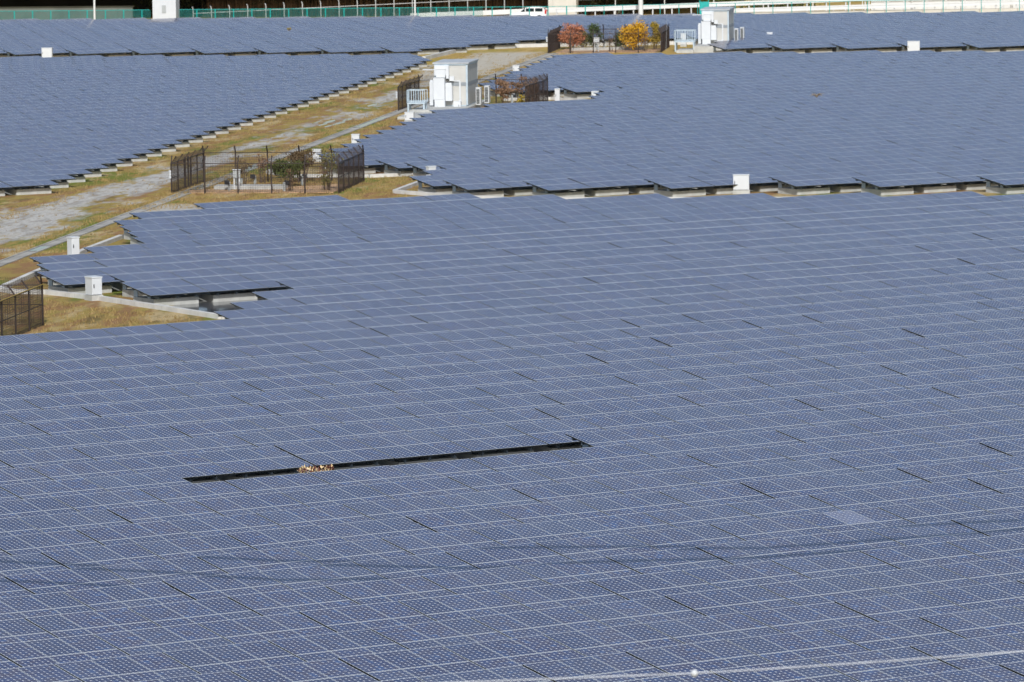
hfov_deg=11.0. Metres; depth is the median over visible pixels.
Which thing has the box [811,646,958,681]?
solar panel table
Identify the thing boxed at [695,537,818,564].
solar panel table
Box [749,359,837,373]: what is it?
solar panel table
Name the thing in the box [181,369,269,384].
solar panel table
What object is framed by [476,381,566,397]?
solar panel table
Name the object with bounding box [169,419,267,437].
solar panel table
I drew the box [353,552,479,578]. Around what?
solar panel table
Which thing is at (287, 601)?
solar panel table
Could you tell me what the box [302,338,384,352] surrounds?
solar panel table
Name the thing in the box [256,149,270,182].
sparse sapling
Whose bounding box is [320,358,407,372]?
solar panel table
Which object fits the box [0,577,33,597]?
solar panel table
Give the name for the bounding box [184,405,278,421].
solar panel table
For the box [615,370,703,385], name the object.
solar panel table
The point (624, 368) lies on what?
solar panel table
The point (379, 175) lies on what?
concrete kerb
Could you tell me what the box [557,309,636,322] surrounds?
solar panel table
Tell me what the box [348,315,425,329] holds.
solar panel table
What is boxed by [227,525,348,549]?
solar panel table
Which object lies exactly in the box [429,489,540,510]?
solar panel table
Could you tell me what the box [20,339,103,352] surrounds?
solar panel table
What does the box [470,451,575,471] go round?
solar panel table
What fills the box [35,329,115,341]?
solar panel table
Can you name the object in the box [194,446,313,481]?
solar panel table
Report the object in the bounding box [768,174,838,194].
solar panel table
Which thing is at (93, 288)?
white cabinet
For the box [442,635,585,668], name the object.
solar panel table
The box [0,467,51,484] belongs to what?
solar panel table
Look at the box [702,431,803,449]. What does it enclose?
solar panel table
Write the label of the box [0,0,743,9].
abutment wall
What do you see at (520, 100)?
green shrub
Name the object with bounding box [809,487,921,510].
solar panel table
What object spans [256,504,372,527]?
solar panel table
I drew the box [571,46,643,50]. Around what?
concrete slab
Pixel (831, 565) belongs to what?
solar panel table
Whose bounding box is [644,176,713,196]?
solar panel table
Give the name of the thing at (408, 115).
white cabinet
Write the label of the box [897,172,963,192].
solar panel table
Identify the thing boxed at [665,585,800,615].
solar panel table
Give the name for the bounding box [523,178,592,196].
solar panel table
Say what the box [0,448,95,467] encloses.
solar panel table
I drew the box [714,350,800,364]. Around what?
solar panel table
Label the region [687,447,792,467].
solar panel table
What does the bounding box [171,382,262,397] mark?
solar panel table
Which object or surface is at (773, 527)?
solar panel table
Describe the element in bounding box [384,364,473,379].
solar panel table
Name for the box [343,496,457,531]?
solar panel table
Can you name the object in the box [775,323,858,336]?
solar panel table
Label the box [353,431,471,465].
solar panel table
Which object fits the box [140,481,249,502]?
solar panel table
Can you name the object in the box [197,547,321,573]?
solar panel table
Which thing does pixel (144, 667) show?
solar panel table
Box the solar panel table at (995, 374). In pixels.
[949,367,1023,382]
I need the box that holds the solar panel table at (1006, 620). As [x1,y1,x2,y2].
[919,606,1023,638]
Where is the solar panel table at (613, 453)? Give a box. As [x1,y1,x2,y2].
[549,444,654,463]
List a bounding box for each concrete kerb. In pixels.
[0,235,224,318]
[266,153,417,177]
[393,181,887,198]
[422,41,692,58]
[504,97,580,100]
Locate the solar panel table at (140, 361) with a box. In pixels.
[99,354,184,368]
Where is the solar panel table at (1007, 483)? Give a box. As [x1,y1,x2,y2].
[967,473,1023,493]
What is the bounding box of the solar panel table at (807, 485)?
[740,474,851,498]
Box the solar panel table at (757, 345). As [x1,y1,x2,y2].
[716,339,799,352]
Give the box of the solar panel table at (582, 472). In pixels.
[529,462,638,482]
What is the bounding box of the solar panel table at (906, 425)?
[849,416,949,435]
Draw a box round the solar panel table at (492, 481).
[448,469,558,495]
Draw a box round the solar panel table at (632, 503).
[576,492,690,515]
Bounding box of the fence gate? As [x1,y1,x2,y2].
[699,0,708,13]
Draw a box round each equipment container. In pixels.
[422,59,478,106]
[693,7,734,43]
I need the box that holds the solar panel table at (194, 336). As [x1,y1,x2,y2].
[154,330,235,342]
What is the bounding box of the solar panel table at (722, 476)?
[674,465,780,496]
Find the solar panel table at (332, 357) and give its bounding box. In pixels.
[293,350,378,363]
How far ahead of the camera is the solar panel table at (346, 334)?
209.60 m
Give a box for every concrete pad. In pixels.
[397,112,431,119]
[409,100,487,111]
[676,48,693,52]
[693,43,721,52]
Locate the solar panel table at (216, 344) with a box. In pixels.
[174,338,257,351]
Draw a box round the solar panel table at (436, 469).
[391,459,496,479]
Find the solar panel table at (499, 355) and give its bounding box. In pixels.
[455,348,542,362]
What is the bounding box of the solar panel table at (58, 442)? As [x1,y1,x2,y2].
[11,433,110,451]
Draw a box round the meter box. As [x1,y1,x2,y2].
[594,37,599,51]
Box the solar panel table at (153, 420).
[107,411,203,428]
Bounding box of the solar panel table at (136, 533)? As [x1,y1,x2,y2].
[76,520,195,545]
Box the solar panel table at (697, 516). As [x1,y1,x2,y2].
[643,504,758,527]
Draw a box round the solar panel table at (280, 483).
[225,473,334,494]
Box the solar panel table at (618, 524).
[559,512,675,535]
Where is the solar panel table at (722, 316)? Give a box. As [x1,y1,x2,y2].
[682,309,760,322]
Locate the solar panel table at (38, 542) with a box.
[0,530,103,561]
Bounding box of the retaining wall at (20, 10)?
[0,6,133,19]
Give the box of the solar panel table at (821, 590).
[758,575,890,604]
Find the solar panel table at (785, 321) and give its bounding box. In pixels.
[742,315,822,328]
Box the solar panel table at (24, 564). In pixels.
[0,553,67,585]
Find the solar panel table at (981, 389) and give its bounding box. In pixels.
[932,381,1023,397]
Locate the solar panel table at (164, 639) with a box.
[94,623,233,654]
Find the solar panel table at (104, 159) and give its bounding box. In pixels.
[62,154,124,171]
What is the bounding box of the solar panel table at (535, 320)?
[496,314,576,326]
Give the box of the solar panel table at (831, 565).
[772,551,898,578]
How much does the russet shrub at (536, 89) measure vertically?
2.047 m
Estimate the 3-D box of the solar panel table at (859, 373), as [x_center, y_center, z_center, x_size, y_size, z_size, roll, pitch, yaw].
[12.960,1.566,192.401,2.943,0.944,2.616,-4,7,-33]
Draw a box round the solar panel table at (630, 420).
[580,412,678,429]
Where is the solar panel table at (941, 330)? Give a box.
[902,323,985,337]
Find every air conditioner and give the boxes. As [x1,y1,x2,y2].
[476,87,481,104]
[484,85,490,102]
[734,28,738,39]
[740,27,744,37]
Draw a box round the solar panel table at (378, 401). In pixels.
[333,393,426,409]
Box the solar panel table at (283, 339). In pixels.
[241,333,323,346]
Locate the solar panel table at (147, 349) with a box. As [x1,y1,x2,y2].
[106,342,190,356]
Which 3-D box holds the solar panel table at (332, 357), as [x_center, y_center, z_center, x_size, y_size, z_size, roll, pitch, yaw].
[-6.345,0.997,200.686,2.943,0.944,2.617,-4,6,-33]
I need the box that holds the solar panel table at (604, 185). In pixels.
[567,175,636,195]
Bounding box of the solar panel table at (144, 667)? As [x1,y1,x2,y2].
[54,652,198,681]
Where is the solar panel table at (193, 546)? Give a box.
[135,534,255,559]
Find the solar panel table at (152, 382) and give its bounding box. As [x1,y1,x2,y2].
[109,374,199,390]
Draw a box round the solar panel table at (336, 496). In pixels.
[281,485,392,506]
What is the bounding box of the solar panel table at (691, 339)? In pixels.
[650,332,734,346]
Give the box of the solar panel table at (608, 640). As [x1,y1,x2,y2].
[544,623,683,656]
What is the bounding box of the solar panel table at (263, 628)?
[198,612,335,643]
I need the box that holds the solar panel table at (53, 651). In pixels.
[0,634,128,666]
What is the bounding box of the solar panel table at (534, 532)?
[471,520,588,544]
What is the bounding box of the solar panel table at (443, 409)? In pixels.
[396,400,491,417]
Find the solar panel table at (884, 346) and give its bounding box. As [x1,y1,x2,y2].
[842,339,926,353]
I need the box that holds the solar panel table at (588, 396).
[540,388,635,404]
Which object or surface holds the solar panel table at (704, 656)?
on the ground at (82, 206)
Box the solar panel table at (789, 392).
[749,384,838,405]
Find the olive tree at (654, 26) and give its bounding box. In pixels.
[646,21,660,48]
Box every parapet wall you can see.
[736,8,1023,13]
[871,0,1022,9]
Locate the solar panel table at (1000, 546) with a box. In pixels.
[946,533,1023,559]
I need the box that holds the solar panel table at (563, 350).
[521,343,605,360]
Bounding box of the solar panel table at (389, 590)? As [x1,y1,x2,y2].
[326,576,455,604]
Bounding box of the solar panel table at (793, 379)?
[748,371,839,387]
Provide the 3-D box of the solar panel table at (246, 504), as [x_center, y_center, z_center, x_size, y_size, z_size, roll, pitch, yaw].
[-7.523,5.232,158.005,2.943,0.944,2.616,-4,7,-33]
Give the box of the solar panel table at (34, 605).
[0,592,94,620]
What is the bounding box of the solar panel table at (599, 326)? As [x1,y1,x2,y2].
[560,320,638,332]
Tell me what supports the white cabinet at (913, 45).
on the ground at (82, 206)
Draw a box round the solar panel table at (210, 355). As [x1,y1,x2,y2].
[168,348,253,362]
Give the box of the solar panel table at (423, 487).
[366,477,477,498]
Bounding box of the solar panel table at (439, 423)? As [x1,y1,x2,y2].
[386,415,484,432]
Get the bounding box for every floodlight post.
[225,180,229,189]
[283,181,288,190]
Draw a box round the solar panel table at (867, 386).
[815,378,907,393]
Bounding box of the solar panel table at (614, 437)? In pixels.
[566,427,667,447]
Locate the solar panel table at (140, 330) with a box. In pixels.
[101,324,181,336]
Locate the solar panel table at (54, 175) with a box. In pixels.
[12,169,75,187]
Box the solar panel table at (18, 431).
[0,424,49,439]
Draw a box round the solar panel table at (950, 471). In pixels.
[897,460,1003,486]
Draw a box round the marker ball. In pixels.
[691,669,697,676]
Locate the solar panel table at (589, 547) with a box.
[536,533,659,559]
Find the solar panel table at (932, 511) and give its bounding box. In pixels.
[877,499,994,523]
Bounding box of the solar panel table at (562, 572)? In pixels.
[514,557,640,584]
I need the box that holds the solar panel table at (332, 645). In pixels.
[268,629,407,667]
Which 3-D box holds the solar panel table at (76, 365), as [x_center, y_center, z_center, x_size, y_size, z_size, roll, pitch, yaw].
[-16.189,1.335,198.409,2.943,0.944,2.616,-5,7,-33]
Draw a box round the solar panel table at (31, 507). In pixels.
[0,497,78,518]
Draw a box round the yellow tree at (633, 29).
[618,20,648,49]
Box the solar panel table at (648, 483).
[594,472,704,494]
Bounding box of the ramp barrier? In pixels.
[192,0,561,17]
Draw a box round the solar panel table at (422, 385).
[374,377,467,392]
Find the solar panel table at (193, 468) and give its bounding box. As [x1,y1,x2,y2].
[113,453,233,483]
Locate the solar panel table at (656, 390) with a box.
[611,382,702,399]
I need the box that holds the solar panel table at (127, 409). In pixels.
[81,401,175,416]
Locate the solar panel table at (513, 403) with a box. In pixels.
[469,395,561,411]
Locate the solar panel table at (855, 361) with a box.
[814,353,900,368]
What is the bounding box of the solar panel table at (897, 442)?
[838,433,943,452]
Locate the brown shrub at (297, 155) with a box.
[285,148,315,182]
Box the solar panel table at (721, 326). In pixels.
[682,321,761,332]
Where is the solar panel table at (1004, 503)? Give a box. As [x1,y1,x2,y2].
[959,492,1023,514]
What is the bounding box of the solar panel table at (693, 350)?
[652,344,735,357]
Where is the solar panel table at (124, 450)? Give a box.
[73,441,177,460]
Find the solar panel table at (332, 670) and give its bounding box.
[231,658,376,681]
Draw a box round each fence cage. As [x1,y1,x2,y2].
[0,275,43,335]
[170,145,364,193]
[397,74,547,110]
[547,24,669,52]
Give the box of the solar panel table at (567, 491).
[512,480,623,502]
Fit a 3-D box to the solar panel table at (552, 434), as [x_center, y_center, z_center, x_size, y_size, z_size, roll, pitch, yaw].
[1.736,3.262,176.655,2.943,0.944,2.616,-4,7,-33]
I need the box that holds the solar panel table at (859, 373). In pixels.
[816,366,904,381]
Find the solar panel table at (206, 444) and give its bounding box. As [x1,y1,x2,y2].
[154,435,255,453]
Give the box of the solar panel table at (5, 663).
[0,655,19,669]
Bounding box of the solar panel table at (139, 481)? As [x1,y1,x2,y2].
[84,471,192,491]
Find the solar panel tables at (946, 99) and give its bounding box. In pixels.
[0,11,1023,681]
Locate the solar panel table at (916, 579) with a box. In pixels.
[849,565,980,594]
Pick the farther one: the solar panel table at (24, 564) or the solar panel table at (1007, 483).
the solar panel table at (1007, 483)
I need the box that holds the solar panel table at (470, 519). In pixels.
[406,508,522,531]
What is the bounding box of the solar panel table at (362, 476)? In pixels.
[308,465,417,486]
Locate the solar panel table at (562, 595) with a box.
[495,581,626,609]
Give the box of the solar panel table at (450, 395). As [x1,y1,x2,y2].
[405,387,497,403]
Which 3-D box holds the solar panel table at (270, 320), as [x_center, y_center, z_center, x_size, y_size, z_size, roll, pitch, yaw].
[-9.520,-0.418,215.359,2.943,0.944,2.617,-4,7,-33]
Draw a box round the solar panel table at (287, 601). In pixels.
[228,586,358,616]
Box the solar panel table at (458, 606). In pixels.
[398,591,530,620]
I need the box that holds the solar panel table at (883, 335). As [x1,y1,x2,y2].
[841,329,922,342]
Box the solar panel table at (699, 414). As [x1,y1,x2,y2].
[653,405,749,422]
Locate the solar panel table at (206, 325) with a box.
[166,319,246,331]
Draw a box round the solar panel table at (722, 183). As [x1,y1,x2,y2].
[688,173,757,193]
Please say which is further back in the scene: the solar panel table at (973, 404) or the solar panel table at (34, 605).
the solar panel table at (973, 404)
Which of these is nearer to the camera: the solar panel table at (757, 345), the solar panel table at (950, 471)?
the solar panel table at (950, 471)
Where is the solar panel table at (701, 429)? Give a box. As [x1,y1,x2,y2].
[640,420,742,439]
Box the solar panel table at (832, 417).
[786,408,884,425]
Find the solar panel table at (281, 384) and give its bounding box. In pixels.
[243,376,333,391]
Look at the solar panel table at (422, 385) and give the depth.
190.63 m
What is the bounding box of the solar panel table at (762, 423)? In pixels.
[715,414,811,432]
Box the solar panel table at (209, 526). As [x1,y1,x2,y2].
[167,513,283,536]
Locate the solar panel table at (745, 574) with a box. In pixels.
[682,561,809,588]
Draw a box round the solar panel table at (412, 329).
[370,323,451,336]
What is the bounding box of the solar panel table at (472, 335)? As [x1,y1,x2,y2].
[433,328,516,342]
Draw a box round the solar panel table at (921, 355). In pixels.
[878,348,964,362]
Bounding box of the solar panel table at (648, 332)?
[619,325,699,342]
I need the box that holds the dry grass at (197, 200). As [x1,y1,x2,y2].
[0,52,579,335]
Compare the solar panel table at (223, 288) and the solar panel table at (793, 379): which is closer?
the solar panel table at (793, 379)
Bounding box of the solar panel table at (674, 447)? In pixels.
[626,437,729,457]
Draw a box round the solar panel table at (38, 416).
[5,407,98,430]
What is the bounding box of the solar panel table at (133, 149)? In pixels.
[93,144,153,161]
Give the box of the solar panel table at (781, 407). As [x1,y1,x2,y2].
[725,399,820,416]
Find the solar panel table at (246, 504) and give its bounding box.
[195,492,308,515]
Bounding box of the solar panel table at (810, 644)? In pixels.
[727,629,868,661]
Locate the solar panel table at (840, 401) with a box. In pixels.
[795,392,891,410]
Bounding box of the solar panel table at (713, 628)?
[643,613,781,643]
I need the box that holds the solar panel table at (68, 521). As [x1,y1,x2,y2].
[18,510,131,532]
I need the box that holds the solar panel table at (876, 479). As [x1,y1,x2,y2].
[823,469,929,489]
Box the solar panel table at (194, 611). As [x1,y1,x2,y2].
[128,597,260,626]
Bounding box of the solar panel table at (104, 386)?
[36,380,127,395]
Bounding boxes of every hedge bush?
[132,0,211,16]
[245,0,320,15]
[381,0,441,13]
[418,0,496,11]
[579,0,651,14]
[700,0,825,7]
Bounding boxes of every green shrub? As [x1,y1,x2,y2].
[516,94,528,102]
[576,31,589,47]
[586,23,603,46]
[612,31,624,46]
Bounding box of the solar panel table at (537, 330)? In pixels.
[496,324,578,336]
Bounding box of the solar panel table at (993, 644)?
[910,634,1023,674]
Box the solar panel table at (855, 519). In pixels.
[795,507,913,531]
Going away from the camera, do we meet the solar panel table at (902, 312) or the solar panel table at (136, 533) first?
the solar panel table at (136, 533)
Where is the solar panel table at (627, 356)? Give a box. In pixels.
[586,349,671,363]
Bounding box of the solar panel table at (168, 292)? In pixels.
[121,279,208,305]
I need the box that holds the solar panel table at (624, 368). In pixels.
[582,361,670,376]
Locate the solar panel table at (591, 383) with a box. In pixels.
[548,376,635,390]
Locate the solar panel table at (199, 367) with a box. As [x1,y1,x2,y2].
[156,360,242,374]
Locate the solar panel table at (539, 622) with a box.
[471,606,608,637]
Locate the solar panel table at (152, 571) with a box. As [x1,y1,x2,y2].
[102,557,226,597]
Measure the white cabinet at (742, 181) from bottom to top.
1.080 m
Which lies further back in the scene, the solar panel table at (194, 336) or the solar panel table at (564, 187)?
the solar panel table at (564, 187)
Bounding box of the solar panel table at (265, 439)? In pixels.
[233,428,333,461]
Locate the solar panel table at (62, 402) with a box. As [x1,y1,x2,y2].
[23,393,115,409]
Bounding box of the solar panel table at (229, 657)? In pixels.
[162,640,304,673]
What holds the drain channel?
on the ground at (82, 206)
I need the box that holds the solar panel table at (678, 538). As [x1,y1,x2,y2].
[624,525,743,550]
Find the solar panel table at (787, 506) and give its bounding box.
[727,495,842,518]
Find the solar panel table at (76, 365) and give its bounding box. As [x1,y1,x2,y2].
[28,359,116,372]
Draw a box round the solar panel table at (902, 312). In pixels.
[861,306,941,318]
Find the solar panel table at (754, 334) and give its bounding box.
[714,328,795,341]
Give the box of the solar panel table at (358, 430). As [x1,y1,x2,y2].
[310,421,409,438]
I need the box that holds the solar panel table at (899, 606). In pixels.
[834,591,969,621]
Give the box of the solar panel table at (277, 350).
[235,343,320,357]
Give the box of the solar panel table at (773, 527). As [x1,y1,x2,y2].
[710,515,831,540]
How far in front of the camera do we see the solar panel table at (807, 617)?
134.75 m
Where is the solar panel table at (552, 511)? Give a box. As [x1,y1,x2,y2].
[492,500,608,523]
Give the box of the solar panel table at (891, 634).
[824,618,964,650]
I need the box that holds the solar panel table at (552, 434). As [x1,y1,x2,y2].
[506,418,604,451]
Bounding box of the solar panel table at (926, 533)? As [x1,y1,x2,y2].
[868,520,988,545]
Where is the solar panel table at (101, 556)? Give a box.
[41,543,163,568]
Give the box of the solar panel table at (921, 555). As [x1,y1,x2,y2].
[860,542,986,568]
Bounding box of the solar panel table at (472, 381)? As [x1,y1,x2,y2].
[446,372,534,387]
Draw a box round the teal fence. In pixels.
[0,0,1019,19]
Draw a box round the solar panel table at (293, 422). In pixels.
[246,413,343,430]
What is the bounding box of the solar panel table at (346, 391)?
[303,383,396,398]
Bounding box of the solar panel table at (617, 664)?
[522,652,668,681]
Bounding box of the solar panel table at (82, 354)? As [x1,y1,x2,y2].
[37,348,122,361]
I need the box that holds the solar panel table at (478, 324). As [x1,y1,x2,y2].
[434,318,513,331]
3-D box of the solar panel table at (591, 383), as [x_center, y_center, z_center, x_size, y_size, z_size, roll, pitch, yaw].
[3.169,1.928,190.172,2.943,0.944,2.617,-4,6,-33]
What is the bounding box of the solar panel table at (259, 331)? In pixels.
[220,325,299,337]
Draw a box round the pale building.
[152,0,179,18]
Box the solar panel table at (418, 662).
[338,646,483,680]
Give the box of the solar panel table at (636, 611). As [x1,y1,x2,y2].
[570,596,703,626]
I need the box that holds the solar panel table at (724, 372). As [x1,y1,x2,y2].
[682,364,770,379]
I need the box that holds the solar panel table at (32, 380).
[13,371,102,386]
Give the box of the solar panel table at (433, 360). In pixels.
[390,354,474,367]
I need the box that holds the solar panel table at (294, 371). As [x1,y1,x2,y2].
[251,364,338,378]
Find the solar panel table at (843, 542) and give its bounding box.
[784,529,904,554]
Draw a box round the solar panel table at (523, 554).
[445,542,570,569]
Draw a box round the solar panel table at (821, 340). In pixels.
[779,334,861,347]
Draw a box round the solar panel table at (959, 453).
[908,444,1011,463]
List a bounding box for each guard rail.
[556,0,1021,14]
[734,0,1023,12]
[849,0,1023,9]
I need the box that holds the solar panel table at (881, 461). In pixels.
[830,450,937,471]
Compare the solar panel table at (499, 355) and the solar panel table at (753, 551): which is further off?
the solar panel table at (499, 355)
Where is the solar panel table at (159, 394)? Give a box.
[98,388,190,402]
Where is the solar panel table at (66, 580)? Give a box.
[4,566,131,593]
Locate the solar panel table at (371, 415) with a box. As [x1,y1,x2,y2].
[322,407,417,423]
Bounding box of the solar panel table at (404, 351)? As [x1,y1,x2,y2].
[360,344,446,358]
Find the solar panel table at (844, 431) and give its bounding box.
[776,423,877,442]
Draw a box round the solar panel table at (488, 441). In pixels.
[430,425,547,459]
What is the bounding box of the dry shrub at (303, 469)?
[297,464,333,472]
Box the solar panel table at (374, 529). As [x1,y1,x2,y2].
[318,517,434,540]
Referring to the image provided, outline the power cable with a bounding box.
[465,651,1023,681]
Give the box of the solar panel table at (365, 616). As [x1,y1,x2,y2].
[299,601,434,632]
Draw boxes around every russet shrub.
[493,77,518,102]
[507,75,531,98]
[530,77,537,101]
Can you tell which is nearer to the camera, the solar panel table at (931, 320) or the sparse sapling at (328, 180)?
the solar panel table at (931, 320)
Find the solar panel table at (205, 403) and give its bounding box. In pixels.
[157,395,250,411]
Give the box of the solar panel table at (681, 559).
[606,547,731,573]
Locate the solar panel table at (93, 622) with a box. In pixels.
[25,607,159,637]
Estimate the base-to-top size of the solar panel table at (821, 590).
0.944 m
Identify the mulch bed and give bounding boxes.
[189,184,347,192]
[556,48,660,52]
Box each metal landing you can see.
[406,89,427,111]
[674,30,695,51]
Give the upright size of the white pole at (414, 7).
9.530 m
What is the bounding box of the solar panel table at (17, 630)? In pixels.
[0,618,56,643]
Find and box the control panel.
[232,169,240,189]
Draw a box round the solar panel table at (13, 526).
[0,517,42,536]
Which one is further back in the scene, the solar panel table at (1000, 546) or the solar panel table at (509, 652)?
the solar panel table at (1000, 546)
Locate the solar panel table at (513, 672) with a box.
[417,665,552,681]
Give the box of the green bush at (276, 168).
[266,157,309,186]
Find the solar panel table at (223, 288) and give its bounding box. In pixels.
[180,274,267,301]
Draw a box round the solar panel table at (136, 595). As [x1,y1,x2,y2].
[63,582,193,609]
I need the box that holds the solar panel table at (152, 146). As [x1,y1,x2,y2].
[109,139,168,156]
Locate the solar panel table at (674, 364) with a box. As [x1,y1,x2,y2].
[648,355,734,370]
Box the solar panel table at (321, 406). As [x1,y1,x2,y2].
[259,399,353,415]
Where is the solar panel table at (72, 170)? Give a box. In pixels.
[28,164,92,182]
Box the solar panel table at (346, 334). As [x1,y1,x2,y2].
[306,328,387,340]
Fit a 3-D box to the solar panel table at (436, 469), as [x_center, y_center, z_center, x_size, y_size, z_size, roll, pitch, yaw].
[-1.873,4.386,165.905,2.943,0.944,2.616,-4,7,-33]
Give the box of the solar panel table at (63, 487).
[0,478,108,498]
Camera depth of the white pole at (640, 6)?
542.39 m
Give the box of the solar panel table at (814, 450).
[763,440,868,460]
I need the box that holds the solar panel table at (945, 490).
[889,479,1000,501]
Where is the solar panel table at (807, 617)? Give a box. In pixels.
[740,602,875,632]
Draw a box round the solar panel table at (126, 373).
[86,366,172,380]
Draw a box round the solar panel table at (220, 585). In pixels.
[162,571,291,600]
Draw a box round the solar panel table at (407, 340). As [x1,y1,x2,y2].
[368,333,452,346]
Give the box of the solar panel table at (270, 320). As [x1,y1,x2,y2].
[230,315,309,326]
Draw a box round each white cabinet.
[42,48,52,57]
[66,236,79,254]
[84,276,102,300]
[312,149,321,161]
[351,134,359,142]
[404,112,413,121]
[425,166,436,174]
[512,65,519,70]
[555,88,560,100]
[680,33,686,46]
[733,174,749,193]
[907,41,919,50]
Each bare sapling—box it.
[281,169,296,190]
[641,35,646,50]
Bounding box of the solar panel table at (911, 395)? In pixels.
[865,388,958,403]
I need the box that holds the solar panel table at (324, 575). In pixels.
[259,562,384,588]
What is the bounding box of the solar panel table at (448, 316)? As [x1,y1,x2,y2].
[410,310,489,322]
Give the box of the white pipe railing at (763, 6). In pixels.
[615,0,1012,14]
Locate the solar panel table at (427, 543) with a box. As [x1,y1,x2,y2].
[382,529,502,554]
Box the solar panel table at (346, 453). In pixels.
[274,438,393,472]
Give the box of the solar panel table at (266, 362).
[225,355,310,369]
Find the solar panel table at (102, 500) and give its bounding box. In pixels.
[53,489,163,517]
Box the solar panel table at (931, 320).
[896,314,974,326]
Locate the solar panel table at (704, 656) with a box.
[626,639,771,674]
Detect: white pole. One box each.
[93,0,95,18]
[414,0,415,14]
[638,0,642,14]
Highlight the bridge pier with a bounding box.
[548,0,577,14]
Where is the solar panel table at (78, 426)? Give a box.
[29,417,127,435]
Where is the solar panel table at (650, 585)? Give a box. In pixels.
[589,570,719,605]
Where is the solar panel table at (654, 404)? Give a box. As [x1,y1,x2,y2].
[607,396,700,412]
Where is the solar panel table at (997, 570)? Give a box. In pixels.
[938,556,1023,583]
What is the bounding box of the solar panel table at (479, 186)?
[443,178,511,196]
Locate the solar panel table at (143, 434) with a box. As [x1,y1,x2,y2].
[91,426,190,443]
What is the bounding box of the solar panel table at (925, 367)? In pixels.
[880,359,970,375]
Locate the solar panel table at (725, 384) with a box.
[680,377,772,392]
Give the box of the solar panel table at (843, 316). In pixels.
[802,310,881,323]
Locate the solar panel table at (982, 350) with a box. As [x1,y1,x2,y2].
[941,343,1023,357]
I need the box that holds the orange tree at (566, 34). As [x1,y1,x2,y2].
[557,22,586,47]
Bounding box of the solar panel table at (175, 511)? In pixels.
[107,501,221,523]
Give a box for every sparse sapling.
[232,157,254,183]
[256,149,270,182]
[315,147,343,189]
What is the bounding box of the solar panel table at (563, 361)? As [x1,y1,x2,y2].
[520,355,606,368]
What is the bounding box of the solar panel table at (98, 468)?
[29,459,136,479]
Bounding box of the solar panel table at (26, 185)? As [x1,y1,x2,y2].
[0,175,58,194]
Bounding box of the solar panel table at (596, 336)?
[556,330,639,343]
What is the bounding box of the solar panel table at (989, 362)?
[947,354,1023,369]
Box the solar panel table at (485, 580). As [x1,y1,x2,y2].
[421,566,549,594]
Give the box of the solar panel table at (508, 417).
[462,409,557,425]
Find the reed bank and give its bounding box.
[202,0,633,17]
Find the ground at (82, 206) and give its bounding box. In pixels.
[0,0,1023,335]
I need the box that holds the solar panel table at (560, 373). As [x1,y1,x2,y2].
[514,366,604,381]
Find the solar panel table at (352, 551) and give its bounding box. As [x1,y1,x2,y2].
[290,538,412,564]
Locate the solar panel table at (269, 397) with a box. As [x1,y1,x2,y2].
[230,389,322,411]
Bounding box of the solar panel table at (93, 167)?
[45,159,108,176]
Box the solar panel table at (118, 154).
[78,149,139,166]
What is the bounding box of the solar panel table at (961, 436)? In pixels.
[911,426,1012,449]
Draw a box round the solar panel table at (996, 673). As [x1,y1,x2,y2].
[900,665,1023,681]
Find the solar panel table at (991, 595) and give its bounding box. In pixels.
[927,581,1023,610]
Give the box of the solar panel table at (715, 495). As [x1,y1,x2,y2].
[659,483,772,506]
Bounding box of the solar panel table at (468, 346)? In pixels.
[428,340,511,353]
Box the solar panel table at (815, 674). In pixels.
[709,658,857,681]
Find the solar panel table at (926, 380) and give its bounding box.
[883,372,973,388]
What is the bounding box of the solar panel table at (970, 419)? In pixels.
[920,410,1020,428]
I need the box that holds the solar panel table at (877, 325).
[837,318,916,333]
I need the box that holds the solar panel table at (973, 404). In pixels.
[927,396,1021,412]
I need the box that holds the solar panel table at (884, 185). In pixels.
[852,174,921,195]
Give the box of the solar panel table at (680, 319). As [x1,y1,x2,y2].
[621,314,702,327]
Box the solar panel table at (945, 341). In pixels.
[904,334,988,348]
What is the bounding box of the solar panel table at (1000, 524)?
[951,512,1023,536]
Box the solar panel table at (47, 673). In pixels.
[0,664,81,681]
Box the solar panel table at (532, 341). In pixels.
[492,335,575,348]
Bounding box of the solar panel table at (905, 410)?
[857,401,953,418]
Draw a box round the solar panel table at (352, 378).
[314,370,403,385]
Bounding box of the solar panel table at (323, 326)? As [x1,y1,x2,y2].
[284,320,364,332]
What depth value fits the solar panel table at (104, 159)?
321.98 m
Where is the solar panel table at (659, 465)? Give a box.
[609,455,714,475]
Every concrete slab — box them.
[214,184,287,189]
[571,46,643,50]
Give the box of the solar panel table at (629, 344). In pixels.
[586,338,669,351]
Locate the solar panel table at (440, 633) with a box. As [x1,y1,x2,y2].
[371,618,508,649]
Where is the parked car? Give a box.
[511,7,546,15]
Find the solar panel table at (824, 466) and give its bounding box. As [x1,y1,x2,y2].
[753,458,861,477]
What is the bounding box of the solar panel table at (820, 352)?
[779,345,863,359]
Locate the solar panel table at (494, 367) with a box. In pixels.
[454,360,538,377]
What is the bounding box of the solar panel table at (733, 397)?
[678,389,771,406]
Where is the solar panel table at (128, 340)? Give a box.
[88,334,169,350]
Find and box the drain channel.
[0,53,555,266]
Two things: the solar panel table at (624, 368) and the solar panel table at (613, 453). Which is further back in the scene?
the solar panel table at (624, 368)
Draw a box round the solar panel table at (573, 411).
[535,402,629,419]

